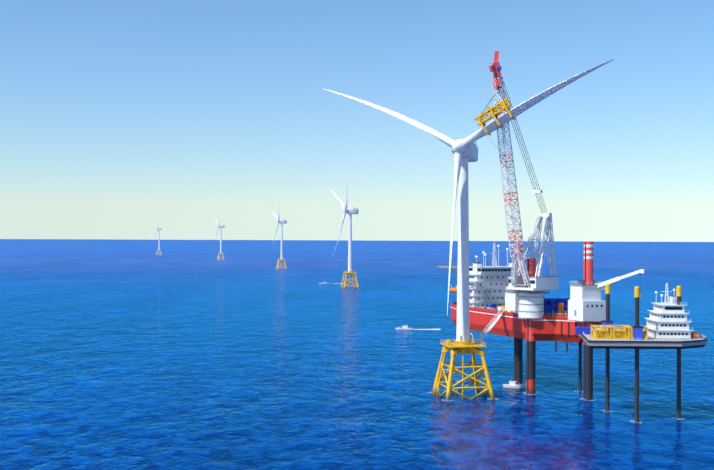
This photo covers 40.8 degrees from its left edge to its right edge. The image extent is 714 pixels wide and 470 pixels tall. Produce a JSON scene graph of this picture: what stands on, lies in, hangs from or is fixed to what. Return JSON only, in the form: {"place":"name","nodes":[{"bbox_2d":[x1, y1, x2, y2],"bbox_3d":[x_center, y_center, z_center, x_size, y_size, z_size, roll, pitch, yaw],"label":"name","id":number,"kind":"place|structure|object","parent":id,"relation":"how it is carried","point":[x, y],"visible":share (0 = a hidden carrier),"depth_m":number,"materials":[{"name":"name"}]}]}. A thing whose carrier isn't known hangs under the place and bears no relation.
{"place":"outdoors","nodes":[
{"label":"outdoors","id":0,"kind":"place"},
{"bbox_2d":[0,239,713,469],"bbox_3d":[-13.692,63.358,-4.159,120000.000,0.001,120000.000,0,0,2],"label":"sea","id":1,"kind":"structure","parent":0,"point":[115,354],"depth_m":481.08,"materials":[{"name":"liquid"}]},
{"bbox_2d":[154,221,161,248],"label":"turbine","id":2,"kind":"object","parent":1,"relation":"in","point":[159,229],"visible":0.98,"depth_m":3672.42,"materials":[{"name":"white paint"}]},
{"bbox_2d":[215,217,224,252],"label":"turbine","id":3,"kind":"object","parent":1,"relation":"in","point":[221,226],"visible":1,"depth_m":2829.49,"materials":[{"name":"white paint"}]},
{"bbox_2d":[276,259,286,269],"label":"jacket foundation","id":4,"kind":"object","parent":1,"relation":"in","point":[278,266],"visible":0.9,"depth_m":1995.64,"materials":[{"name":"yellow metal"}]},
{"bbox_2d":[270,205,286,258],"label":"turbine","id":5,"kind":"object","parent":4,"relation":"on","point":[281,244],"visible":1,"depth_m":2000.46,"materials":[{"name":"white paint"}]},
{"bbox_2d":[341,269,358,288],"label":"jacket foundation","id":6,"kind":"object","parent":1,"relation":"in","point":[355,283],"visible":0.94,"depth_m":1232.68,"materials":[{"name":"yellow metal"}]},
{"bbox_2d":[331,180,358,270],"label":"turbine","id":7,"kind":"object","parent":6,"relation":"on","point":[349,211],"visible":1,"depth_m":1234.71,"materials":[{"name":"white paint"}]},
{"bbox_2d":[396,326,412,329],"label":"crew boat","id":8,"kind":"object","parent":1,"relation":"on","point":[404,328],"visible":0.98,"depth_m":677.09,"materials":[{"name":"white paint"}]},
{"bbox_2d":[432,333,494,400],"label":"jacket foundation","id":9,"kind":"object","parent":1,"relation":"in","point":[455,348],"visible":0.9,"depth_m":385.56,"materials":[{"name":"yellow metal"}]},
{"bbox_2d":[325,59,613,340],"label":"turbine","id":10,"kind":"object","parent":9,"relation":"on","point":[465,151],"visible":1,"depth_m":388.57,"materials":[{"name":"white paint"}]},
{"bbox_2d":[503,381,523,387],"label":"work boat","id":11,"kind":"object","parent":1,"relation":"on","point":[511,384],"visible":0.98,"depth_m":412.37,"materials":[{"name":"white paint"}]},
{"bbox_2d":[438,237,644,399],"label":"jack up vessel","id":12,"kind":"object","parent":1,"relation":"in","point":[531,318],"visible":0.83,"depth_m":395.89,"materials":[{"name":"red paint"}]},
{"bbox_2d":[476,309,504,342],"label":"gangway","id":13,"kind":"object","parent":12,"relation":"on","point":[490,327],"visible":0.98,"depth_m":403.92,"materials":[{"name":"white paint"}]},
{"bbox_2d":[489,51,558,290],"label":"crane","id":14,"kind":"object","parent":12,"relation":"on","point":[536,282],"visible":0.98,"depth_m":390.94,"materials":[{"name":"white paint"}]},
{"bbox_2d":[474,75,515,156],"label":"blade lifting yoke","id":15,"kind":"object","parent":14,"relation":"attached to","point":[482,120],"visible":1,"depth_m":379.46,"materials":[{"name":"metal"}]},
{"bbox_2d":[555,342,581,391],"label":"platform legs","id":16,"kind":"object","parent":12,"relation":"on","point":[580,370],"visible":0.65,"depth_m":402.79,"materials":[{"name":"metal"}]},
{"bbox_2d":[430,384,681,422],"bbox_3d":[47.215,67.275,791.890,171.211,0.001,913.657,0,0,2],"label":"sea foam","id":17,"kind":"object","parent":1,"relation":"on","point":[537,393],"visible":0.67,"depth_m":381.11,"materials":[{"name":"white"}]},
{"bbox_2d":[575,283,706,421],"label":"liftboat","id":18,"kind":"object","parent":1,"relation":"in","point":[667,327],"visible":0.98,"depth_m":339.41,"materials":[{"name":"metal"}]},
{"bbox_2d":[0,0,713,241],"label":"sky","id":19,"kind":"structure","parent":0,"point":[119,118],"materials":[{"name":"blue"}]}
]}

